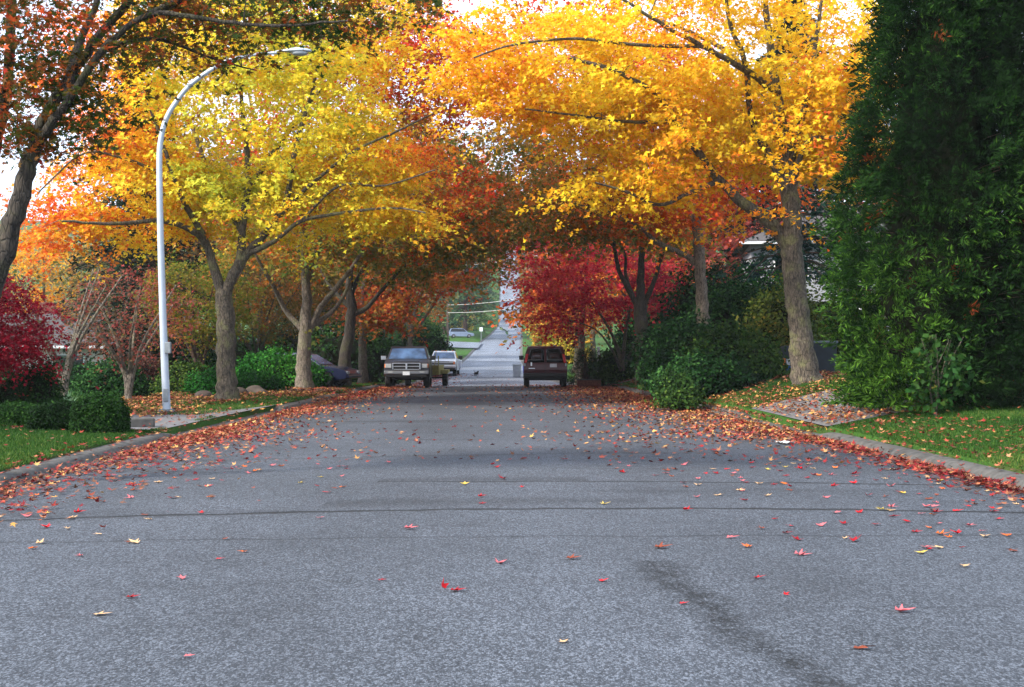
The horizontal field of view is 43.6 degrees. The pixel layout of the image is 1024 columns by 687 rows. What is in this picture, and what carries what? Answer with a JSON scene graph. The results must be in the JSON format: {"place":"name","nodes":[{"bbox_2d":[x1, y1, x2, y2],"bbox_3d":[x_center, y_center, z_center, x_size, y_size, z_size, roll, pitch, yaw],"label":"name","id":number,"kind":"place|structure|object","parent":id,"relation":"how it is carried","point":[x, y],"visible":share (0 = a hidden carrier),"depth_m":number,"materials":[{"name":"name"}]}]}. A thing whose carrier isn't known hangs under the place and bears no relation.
{"place":"outdoors","nodes":[
{"label":"outdoors","id":0,"kind":"place"},
{"bbox_2d":[131,405,270,429],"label":"driveway","id":1,"kind":"structure","parent":0,"point":[163,421],"depth_m":27.31,"materials":[{"name":"grey concrete"}]},
{"bbox_2d":[12,408,246,435],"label":"fallen leaves","id":2,"kind":"object","parent":1,"relation":"on","point":[179,419],"visible":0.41,"depth_m":27.23,"materials":[{"name":"orange plant"}]},
{"bbox_2d":[239,338,480,347],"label":"side street","id":3,"kind":"structure","parent":0,"point":[467,344],"depth_m":201.10,"materials":[{"name":"grey asphalt"}]},
{"bbox_2d":[0,0,1003,220],"label":"sky","id":4,"kind":"structure","parent":0,"point":[7,178],"materials":[{"name":"white"}]},
{"bbox_2d":[0,248,1023,686],"bbox_3d":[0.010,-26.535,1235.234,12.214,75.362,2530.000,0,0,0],"label":"road","id":5,"kind":"structure","parent":0,"point":[300,592],"depth_m":9.36,"materials":[{"name":"grey asphalt"}]},
{"bbox_2d":[0,422,332,526],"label":"fallen leaves","id":6,"kind":"object","parent":5,"relation":"on","point":[121,455],"visible":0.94,"depth_m":18.15,"materials":[{"name":"red plant"}]},
{"bbox_2d":[162,385,462,442],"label":"fallen leaves","id":7,"kind":"object","parent":5,"relation":"on","point":[310,408],"visible":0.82,"depth_m":32.37,"materials":[{"name":"red plant"}]},
{"bbox_2d":[381,346,434,387],"bbox_3d":[-4.783,1.070,59.566,2.480,1.870,5.770,0,0,-2],"label":"pickup truck","id":8,"kind":"object","parent":5,"relation":"on","point":[408,363],"visible":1,"depth_m":57.46,"materials":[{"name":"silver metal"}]},
{"bbox_2d":[405,354,449,385],"bbox_3d":[-4.269,1.263,63.176,2.220,1.698,3.450,0,0,3],"label":"utility trailer","id":9,"kind":"object","parent":5,"relation":"on","point":[438,369],"visible":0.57,"depth_m":63.28,"materials":[{"name":"yellow paint"}]},
{"bbox_2d":[432,350,461,375],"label":"pickup truck","id":10,"kind":"object","parent":5,"relation":"on","point":[451,361],"visible":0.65,"depth_m":95.42,"materials":[{"name":"white paint"}]},
{"bbox_2d":[121,428,900,463],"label":"fallen leaves","id":11,"kind":"object","parent":5,"relation":"on","point":[602,456],"visible":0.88,"depth_m":20.63,"materials":[{"name":"red plant"}]},
{"bbox_2d":[226,385,827,443],"bbox_3d":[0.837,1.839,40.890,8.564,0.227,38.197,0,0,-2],"label":"fallen leaves","id":12,"kind":"object","parent":5,"relation":"on","point":[752,429],"visible":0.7,"depth_m":29.26,"materials":[{"name":"red plant"}]},
{"bbox_2d":[519,345,569,386],"bbox_3d":[1.525,1.030,59.439,2.420,1.910,5.110,0,0,1],"label":"parked van","id":13,"kind":"object","parent":5,"relation":"on","point":[545,363],"visible":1,"depth_m":57.03,"materials":[{"name":"red paint"}]},
{"bbox_2d":[576,379,601,385],"bbox_3d":[3.588,1.821,59.788,1.160,0.320,0.560,0,0,0],"label":"brick planter","id":14,"kind":"object","parent":5,"relation":"on","point":[588,382],"visible":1,"depth_m":59.54,"materials":[{"name":"brick"}]},
{"bbox_2d":[518,254,1023,491],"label":"kerb","id":15,"kind":"structure","parent":5,"relation":"on","point":[976,469],"depth_m":19.07,"materials":[{"name":"concrete"}]},
{"bbox_2d":[768,432,1023,508],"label":"fallen leaves","id":16,"kind":"object","parent":5,"relation":"on","point":[942,470],"visible":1,"depth_m":16.80,"materials":[{"name":"red plant"}]},
{"bbox_2d":[0,220,1023,473],"bbox_3d":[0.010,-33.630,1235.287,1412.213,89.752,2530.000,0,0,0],"label":"ground","id":17,"kind":"structure","parent":0,"point":[600,344],"depth_m":30.89,"materials":[{"name":"grey concrete"}]},
{"bbox_2d":[0,399,35,427],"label":"box shrub","id":18,"kind":"object","parent":17,"relation":"on","point":[12,413],"visible":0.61,"depth_m":23.19,"materials":[{"name":"green plant"}]},
{"bbox_2d":[0,361,64,401],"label":"shrub","id":19,"kind":"object","parent":17,"relation":"on","point":[6,392],"visible":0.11,"depth_m":28.61,"materials":[{"name":"red plant"}]},
{"bbox_2d":[5,354,74,405],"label":"shrub","id":20,"kind":"object","parent":17,"relation":"on","point":[41,390],"visible":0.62,"depth_m":27.80,"materials":[{"name":"green plant"}]},
{"bbox_2d":[24,396,74,430],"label":"box shrub","id":21,"kind":"object","parent":17,"relation":"on","point":[51,414],"visible":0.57,"depth_m":22.60,"materials":[{"name":"green plant"}]},
{"bbox_2d":[0,273,99,395],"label":"japanese maple","id":22,"kind":"object","parent":17,"relation":"on","point":[25,347],"visible":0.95,"depth_m":26.90,"materials":[{"name":"red plant"}]},
{"bbox_2d":[5,220,111,320],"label":"autumn tree","id":23,"kind":"object","parent":17,"relation":"on","point":[27,262],"visible":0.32,"depth_m":88.92,"materials":[{"name":"orange plant"}]},
{"bbox_2d":[0,302,126,374],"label":"house","id":24,"kind":"structure","parent":17,"relation":"on","point":[79,360],"depth_m":60.94,"materials":[{"name":"white paint"}]},
{"bbox_2d":[1,255,158,395],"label":"tree","id":25,"kind":"object","parent":17,"relation":"on","point":[73,350],"visible":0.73,"depth_m":32.94,"materials":[{"name":"red plant"}]},
{"bbox_2d":[0,425,165,469],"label":"grass","id":26,"kind":"structure","parent":17,"relation":"on","point":[35,439],"depth_m":19.89,"materials":[{"name":"green plant"}]},
{"bbox_2d":[21,356,150,388],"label":"shrub","id":27,"kind":"object","parent":17,"relation":"on","point":[76,369],"visible":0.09,"depth_m":45.38,"materials":[{"name":"green plant"}]},
{"bbox_2d":[66,391,132,433],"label":"box shrub","id":28,"kind":"object","parent":17,"relation":"on","point":[100,412],"visible":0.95,"depth_m":22.13,"materials":[{"name":"green plant"}]},
{"bbox_2d":[68,357,157,395],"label":"shrub","id":29,"kind":"object","parent":17,"relation":"on","point":[114,380],"visible":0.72,"depth_m":37.58,"materials":[{"name":"green plant"}]},
{"bbox_2d":[42,258,205,399],"bbox_3d":[-10.479,-0.293,34.909,4.394,4.135,4.027,0,0,0],"label":"tree","id":30,"kind":"object","parent":17,"relation":"on","point":[128,374],"visible":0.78,"depth_m":34.91,"materials":[{"name":"red plant"}]},
{"bbox_2d":[52,55,200,337],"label":"conifer tree","id":31,"kind":"object","parent":17,"relation":"on","point":[86,268],"visible":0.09,"depth_m":69.57,"materials":[{"name":"green plant"}]},
{"bbox_2d":[106,352,173,386],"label":"shrub","id":32,"kind":"object","parent":17,"relation":"on","point":[149,369],"visible":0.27,"depth_m":47.53,"materials":[{"name":"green plant"}]},
{"bbox_2d":[54,80,237,365],"bbox_3d":[-15.482,-4.767,55.007,8.036,13.307,9.289,0,0,0],"label":"conifer tree","id":33,"kind":"object","parent":17,"relation":"on","point":[153,263],"visible":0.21,"depth_m":54.05,"materials":[{"name":"green plant"}]},
{"bbox_2d":[101,320,216,374],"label":"shrub","id":34,"kind":"object","parent":17,"relation":"on","point":[206,362],"visible":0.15,"depth_m":55.22,"materials":[{"name":"green plant"}]},
{"bbox_2d":[29,113,318,319],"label":"autumn tree","id":35,"kind":"object","parent":17,"relation":"on","point":[78,261],"visible":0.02,"depth_m":82.08,"materials":[{"name":"orange plant"}]},
{"bbox_2d":[148,356,212,393],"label":"shrub","id":36,"kind":"object","parent":17,"relation":"on","point":[176,378],"visible":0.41,"depth_m":41.66,"materials":[{"name":"green plant"}]},
{"bbox_2d":[120,249,267,367],"bbox_3d":[-10.914,-0.787,43.966,4.669,4.989,4.428,0,0,30],"label":"tree","id":37,"kind":"object","parent":17,"relation":"on","point":[194,352],"visible":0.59,"depth_m":43.68,"materials":[{"name":"green plant"}]},
{"bbox_2d":[179,362,216,394],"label":"shrub","id":38,"kind":"object","parent":17,"relation":"on","point":[203,381],"visible":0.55,"depth_m":40.22,"materials":[{"name":"green plant"}]},
{"bbox_2d":[71,389,333,420],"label":"grass","id":39,"kind":"structure","parent":17,"relation":"on","point":[223,406],"depth_m":34.44,"materials":[{"name":"plant"}]},
{"bbox_2d":[156,47,311,413],"bbox_3d":[-6.341,-2.528,29.220,3.556,8.470,0.500,0,0,0],"label":"street lamp","id":40,"kind":"object","parent":17,"relation":"on","point":[165,347],"visible":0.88,"depth_m":29.16,"materials":[{"name":"metal"}]},
{"bbox_2d":[122,386,356,420],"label":"fallen leaves","id":41,"kind":"object","parent":17,"relation":"on","point":[146,398],"visible":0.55,"depth_m":36.24,"materials":[{"name":"orange plant"}]},
{"bbox_2d":[190,324,290,369],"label":"shrub","id":42,"kind":"object","parent":17,"relation":"on","point":[240,349],"visible":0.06,"depth_m":65.11,"materials":[{"name":"green plant"}]},
{"bbox_2d":[0,0,484,298],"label":"maple tree","id":43,"kind":"object","parent":17,"relation":"on","point":[68,89],"visible":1,"depth_m":14.91,"materials":[{"name":"orange plant"}]},
{"bbox_2d":[102,93,386,340],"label":"autumn tree","id":44,"kind":"object","parent":17,"relation":"on","point":[322,290],"visible":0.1,"depth_m":70.88,"materials":[{"name":"orange plant"}]},
{"bbox_2d":[0,273,500,490],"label":"kerb","id":45,"kind":"structure","parent":17,"relation":"on","point":[79,456],"depth_m":19.97,"materials":[{"name":"grey concrete"}]},
{"bbox_2d":[0,426,180,484],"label":"fallen leaves","id":46,"kind":"object","parent":45,"relation":"on","point":[67,454],"visible":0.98,"depth_m":17.77,"materials":[{"name":"red plant"}]},
{"bbox_2d":[0,0,517,400],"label":"maple tree","id":47,"kind":"object","parent":17,"relation":"on","point":[184,203],"visible":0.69,"depth_m":36.43,"materials":[{"name":"yellow plant"}]},
{"bbox_2d":[185,251,332,353],"bbox_3d":[-11.862,-1.288,57.993,7.737,6.223,5.719,0,0,0],"label":"tree","id":48,"kind":"object","parent":17,"relation":"on","point":[274,323],"visible":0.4,"depth_m":57.53,"materials":[{"name":"green plant"}]},
{"bbox_2d":[236,364,291,390],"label":"shrub","id":49,"kind":"object","parent":17,"relation":"on","point":[263,382],"visible":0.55,"depth_m":45.13,"materials":[{"name":"green plant"}]},
{"bbox_2d":[235,342,333,387],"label":"shrub","id":50,"kind":"object","parent":17,"relation":"on","point":[271,359],"visible":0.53,"depth_m":49.78,"materials":[{"name":"green plant"}]},
{"bbox_2d":[240,316,330,351],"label":"shrub","id":51,"kind":"object","parent":17,"relation":"on","point":[294,342],"visible":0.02,"depth_m":72.58,"materials":[{"name":"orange plant"}]},
{"bbox_2d":[249,156,359,340],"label":"conifer tree","id":52,"kind":"object","parent":17,"relation":"on","point":[311,290],"visible":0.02,"depth_m":83.85,"materials":[{"name":"plant"}]},
{"bbox_2d":[282,352,361,386],"bbox_3d":[-8.593,1.070,52.454,4.570,1.410,2.040,0,0,12],"label":"parked car","id":53,"kind":"object","parent":17,"relation":"on","point":[342,375],"visible":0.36,"depth_m":51.61,"materials":[{"name":"blue paint"}]},
{"bbox_2d":[278,272,396,344],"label":"tree","id":54,"kind":"object","parent":17,"relation":"on","point":[326,309],"visible":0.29,"depth_m":71.18,"materials":[{"name":"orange plant"}]},
{"bbox_2d":[230,193,446,326],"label":"autumn tree","id":55,"kind":"object","parent":17,"relation":"on","point":[320,295],"depth_m":94.97,"materials":[{"name":"orange plant"}]},
{"bbox_2d":[295,319,400,383],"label":"shrub","id":56,"kind":"object","parent":17,"relation":"on","point":[326,348],"visible":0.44,"depth_m":64.85,"materials":[{"name":"green plant"}]},
{"bbox_2d":[322,382,384,387],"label":"grass","id":57,"kind":"structure","parent":17,"relation":"on","point":[357,385],"depth_m":54.73,"materials":[{"name":"green plant"}]},
{"bbox_2d":[167,0,553,388],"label":"maple tree","id":58,"kind":"object","parent":17,"relation":"on","point":[305,324],"visible":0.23,"depth_m":48.62,"materials":[{"name":"yellow plant"}]},
{"bbox_2d":[309,373,500,397],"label":"fallen leaves","id":59,"kind":"object","parent":17,"relation":"on","point":[389,394],"visible":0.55,"depth_m":54.56,"materials":[{"name":"red plant"}]},
{"bbox_2d":[387,264,433,345],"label":"conifer tree","id":60,"kind":"object","parent":17,"relation":"on","point":[397,333],"visible":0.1,"depth_m":117.50,"materials":[{"name":"green plant"}]},
{"bbox_2d":[388,316,453,350],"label":"thicket","id":61,"kind":"object","parent":17,"relation":"on","point":[433,325],"visible":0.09,"depth_m":121.24,"materials":[{"name":"green plant"}]},
{"bbox_2d":[316,131,529,382],"bbox_3d":[-4.000,-3.960,61.142,11.022,12.316,10.065,0,0,0],"label":"maple tree","id":62,"kind":"object","parent":17,"relation":"on","point":[375,315],"visible":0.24,"depth_m":60.59,"materials":[{"name":"orange plant"}]},
{"bbox_2d":[393,322,454,355],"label":"shrub","id":63,"kind":"object","parent":17,"relation":"on","point":[433,344],"visible":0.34,"depth_m":103.50,"materials":[{"name":"green plant"}]},
{"bbox_2d":[307,112,555,385],"bbox_3d":[-4.013,-3.991,54.320,12.064,12.112,10.204,0,0,0],"label":"maple tree","id":64,"kind":"object","parent":17,"relation":"on","point":[352,311],"visible":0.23,"depth_m":53.74,"materials":[{"name":"orange plant"}]},
{"bbox_2d":[385,262,483,322],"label":"autumn tree","id":65,"kind":"object","parent":17,"relation":"on","point":[436,311],"visible":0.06,"depth_m":150.64,"materials":[{"name":"orange plant"}]},
{"bbox_2d":[355,111,519,340],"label":"maple tree","id":66,"kind":"object","parent":17,"relation":"on","point":[490,158],"visible":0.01,"depth_m":71.35,"materials":[{"name":"orange plant"}]},
{"bbox_2d":[416,285,485,333],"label":"conifer tree","id":67,"kind":"object","parent":17,"relation":"on","point":[445,328],"visible":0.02,"depth_m":244.84,"materials":[{"name":"green plant"}]},
{"bbox_2d":[449,328,473,337],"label":"parked car","id":68,"kind":"object","parent":17,"relation":"on","point":[457,332],"visible":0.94,"depth_m":226.94,"materials":[{"name":"silver metal"}]},
{"bbox_2d":[396,154,532,345],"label":"maple tree","id":69,"kind":"object","parent":17,"relation":"on","point":[411,325],"visible":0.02,"depth_m":89.91,"materials":[{"name":"orange plant"}]},
{"bbox_2d":[430,236,508,335],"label":"conifer tree","id":70,"kind":"object","parent":17,"relation":"on","point":[464,317],"visible":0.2,"depth_m":235.00,"materials":[{"name":"green plant"}]},
{"bbox_2d":[481,229,612,369],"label":"maple tree","id":71,"kind":"object","parent":17,"relation":"on","point":[514,281],"visible":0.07,"depth_m":89.49,"materials":[{"name":"red plant"}]},
{"bbox_2d":[476,131,624,383],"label":"maple tree","id":72,"kind":"object","parent":17,"relation":"on","point":[525,323],"visible":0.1,"depth_m":71.54,"materials":[{"name":"red plant"}]},
{"bbox_2d":[543,331,594,363],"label":"thicket","id":73,"kind":"object","parent":17,"relation":"on","point":[563,343],"visible":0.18,"depth_m":117.00,"materials":[{"name":"yellow plant"}]},
{"bbox_2d":[510,216,653,360],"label":"autumn tree","id":74,"kind":"object","parent":17,"relation":"on","point":[593,342],"depth_m":117.74,"materials":[{"name":"red plant"}]},
{"bbox_2d":[566,348,604,385],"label":"conical shrub","id":75,"kind":"object","parent":17,"relation":"on","point":[585,370],"visible":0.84,"depth_m":60.86,"materials":[{"name":"green plant"}]},
{"bbox_2d":[429,378,743,410],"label":"fallen leaves","id":76,"kind":"object","parent":17,"relation":"on","point":[592,388],"visible":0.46,"depth_m":44.80,"materials":[{"name":"red plant"}]},
{"bbox_2d":[501,236,686,370],"bbox_3d":[4.407,-2.082,58.933,10.098,6.730,7.573,0,0,0],"label":"japanese maple","id":77,"kind":"object","parent":17,"relation":"on","point":[549,295],"visible":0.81,"depth_m":58.31,"materials":[{"name":"red plant"}]},
{"bbox_2d":[588,340,635,383],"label":"shrub","id":78,"kind":"object","parent":17,"relation":"on","point":[608,371],"visible":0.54,"depth_m":59.42,"materials":[{"name":"green plant"}]},
{"bbox_2d":[434,74,809,380],"bbox_3d":[4.111,-5.280,53.276,15.241,13.662,10.950,0,0,0],"label":"maple tree","id":79,"kind":"object","parent":17,"relation":"on","point":[640,299],"visible":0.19,"depth_m":52.62,"materials":[{"name":"orange plant"}]},
{"bbox_2d":[529,227,735,326],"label":"autumn tree","id":80,"kind":"object","parent":17,"relation":"on","point":[621,292],"visible":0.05,"depth_m":90.60,"materials":[{"name":"red plant"}]},
{"bbox_2d":[452,0,820,332],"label":"maple tree","id":81,"kind":"object","parent":17,"relation":"on","point":[577,219],"visible":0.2,"depth_m":43.57,"materials":[{"name":"orange plant"}]},
{"bbox_2d":[601,261,683,355],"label":"shrub","id":82,"kind":"object","parent":17,"relation":"on","point":[630,333],"visible":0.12,"depth_m":65.44,"materials":[{"name":"green plant"}]},
{"bbox_2d":[394,0,902,385],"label":"maple tree","id":83,"kind":"object","parent":17,"relation":"on","point":[672,106],"visible":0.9,"depth_m":33.23,"materials":[{"name":"yellow plant"}]},
{"bbox_2d":[628,312,685,384],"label":"shrub","id":84,"kind":"object","parent":17,"relation":"on","point":[647,357],"visible":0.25,"depth_m":49.70,"materials":[{"name":"green plant"}]},
{"bbox_2d":[644,358,710,409],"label":"shrub","id":85,"kind":"object","parent":17,"relation":"on","point":[674,392],"visible":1,"depth_m":34.19,"materials":[{"name":"green plant"}]},
{"bbox_2d":[636,305,732,390],"bbox_3d":[6.156,0.165,41.951,3.854,2.844,3.346,0,0,26],"label":"shrub","id":86,"kind":"object","parent":17,"relation":"on","point":[682,330],"visible":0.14,"depth_m":41.73,"materials":[{"name":"green plant"}]},
{"bbox_2d":[591,125,807,295],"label":"autumn tree","id":87,"kind":"object","parent":17,"relation":"on","point":[680,264],"visible":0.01,"depth_m":78.87,"materials":[{"name":"orange plant"}]},
{"bbox_2d":[638,341,771,400],"bbox_3d":[5.689,0.797,37.437,4.067,1.757,3.074,0,0,0],"label":"shrub","id":88,"kind":"object","parent":17,"relation":"on","point":[717,375],"visible":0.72,"depth_m":36.68,"materials":[{"name":"green plant"}]},
{"bbox_2d":[648,248,766,334],"bbox_3d":[8.564,-0.207,54.739,5.784,7.676,3.942,0,0,0],"label":"shrub","id":89,"kind":"object","parent":17,"relation":"on","point":[680,294],"visible":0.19,"depth_m":54.40,"materials":[{"name":"green plant"}]},
{"bbox_2d":[668,317,790,388],"bbox_3d":[6.628,0.664,38.378,3.893,2.959,3.316,0,0,0],"label":"shrub","id":90,"kind":"object","parent":17,"relation":"on","point":[746,345],"visible":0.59,"depth_m":37.97,"materials":[{"name":"green plant"}]},
{"bbox_2d":[676,272,783,335],"bbox_3d":[8.070,-0.724,46.087,4.843,3.797,3.740,0,0,0],"label":"shrub","id":91,"kind":"object","parent":17,"relation":"on","point":[730,305],"visible":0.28,"depth_m":45.41,"materials":[{"name":"green plant"}]},
{"bbox_2d":[717,252,783,295],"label":"shrub","id":92,"kind":"object","parent":17,"relation":"on","point":[774,279],"visible":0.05,"depth_m":54.45,"materials":[{"name":"green plant"}]},
{"bbox_2d":[654,102,886,290],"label":"autumn tree","id":93,"kind":"object","parent":17,"relation":"on","point":[724,246],"visible":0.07,"depth_m":73.11,"materials":[{"name":"orange plant"}]},
{"bbox_2d":[707,374,852,408],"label":"grass","id":94,"kind":"structure","parent":17,"relation":"on","point":[769,389],"depth_m":32.89,"materials":[{"name":"green plant"}]},
{"bbox_2d":[685,0,883,301],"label":"conifer tree","id":95,"kind":"object","parent":17,"relation":"on","point":[806,252],"visible":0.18,"depth_m":51.29,"materials":[{"name":"green plant"}]},
{"bbox_2d":[732,270,838,365],"bbox_3d":[8.752,-0.633,41.016,3.482,3.521,3.294,0,0,25],"label":"shrub","id":96,"kind":"object","parent":17,"relation":"on","point":[771,319],"visible":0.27,"depth_m":40.47,"materials":[{"name":"green plant"}]},
{"bbox_2d":[731,204,890,337],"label":"house","id":97,"kind":"structure","parent":17,"relation":"on","point":[752,243],"depth_m":64.30,"materials":[{"name":"grey"}]},
{"bbox_2d":[648,370,1002,432],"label":"fallen leaves","id":98,"kind":"object","parent":17,"relation":"on","point":[830,408],"visible":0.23,"depth_m":29.16,"materials":[{"name":"orange plant"}]},
{"bbox_2d":[813,341,837,371],"bbox_3d":[9.527,0.419,39.427,0.840,1.000,0.845,0,0,0],"label":"wheeled bin","id":99,"kind":"object","parent":17,"relation":"on","point":[824,355],"visible":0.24,"depth_m":39.05,"materials":[{"name":"plastic"}]},
{"bbox_2d":[806,272,888,363],"bbox_3d":[11.534,-0.878,46.908,4.490,3.538,4.300,0,0,-23],"label":"shrub","id":100,"kind":"object","parent":17,"relation":"on","point":[828,311],"visible":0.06,"depth_m":46.18,"materials":[{"name":"green plant"}]},
{"bbox_2d":[795,402,1023,481],"bbox_3d":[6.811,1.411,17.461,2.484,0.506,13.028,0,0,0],"label":"fallen leaves","id":101,"kind":"object","parent":17,"relation":"on","point":[952,445],"visible":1,"depth_m":19.78,"materials":[{"name":"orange plant"}]},
{"bbox_2d":[808,0,1023,411],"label":"cedar tree","id":102,"kind":"object","parent":17,"relation":"on","point":[925,183],"visible":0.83,"depth_m":24.02,"materials":[{"name":"green plant"}]},
{"bbox_2d":[900,325,990,416],"bbox_3d":[7.716,0.801,22.753,1.553,2.296,1.043,0,0,20],"label":"shrub","id":103,"kind":"object","parent":17,"relation":"on","point":[956,369],"visible":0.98,"depth_m":22.77,"materials":[{"name":"green plant"}]},
{"bbox_2d":[934,0,1023,408],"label":"cedar tree","id":104,"kind":"object","parent":17,"relation":"on","point":[1006,326],"visible":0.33,"depth_m":23.55,"materials":[{"name":"green plant"}]},
{"bbox_2d":[752,386,953,425],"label":"driveway","id":105,"kind":"structure","parent":0,"point":[816,421],"depth_m":26.83,"materials":[{"name":"grey concrete"}]},
{"bbox_2d":[832,398,1023,469],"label":"grass","id":106,"kind":"structure","parent":0,"point":[982,413],"depth_m":20.55,"materials":[{"name":"green plant"}]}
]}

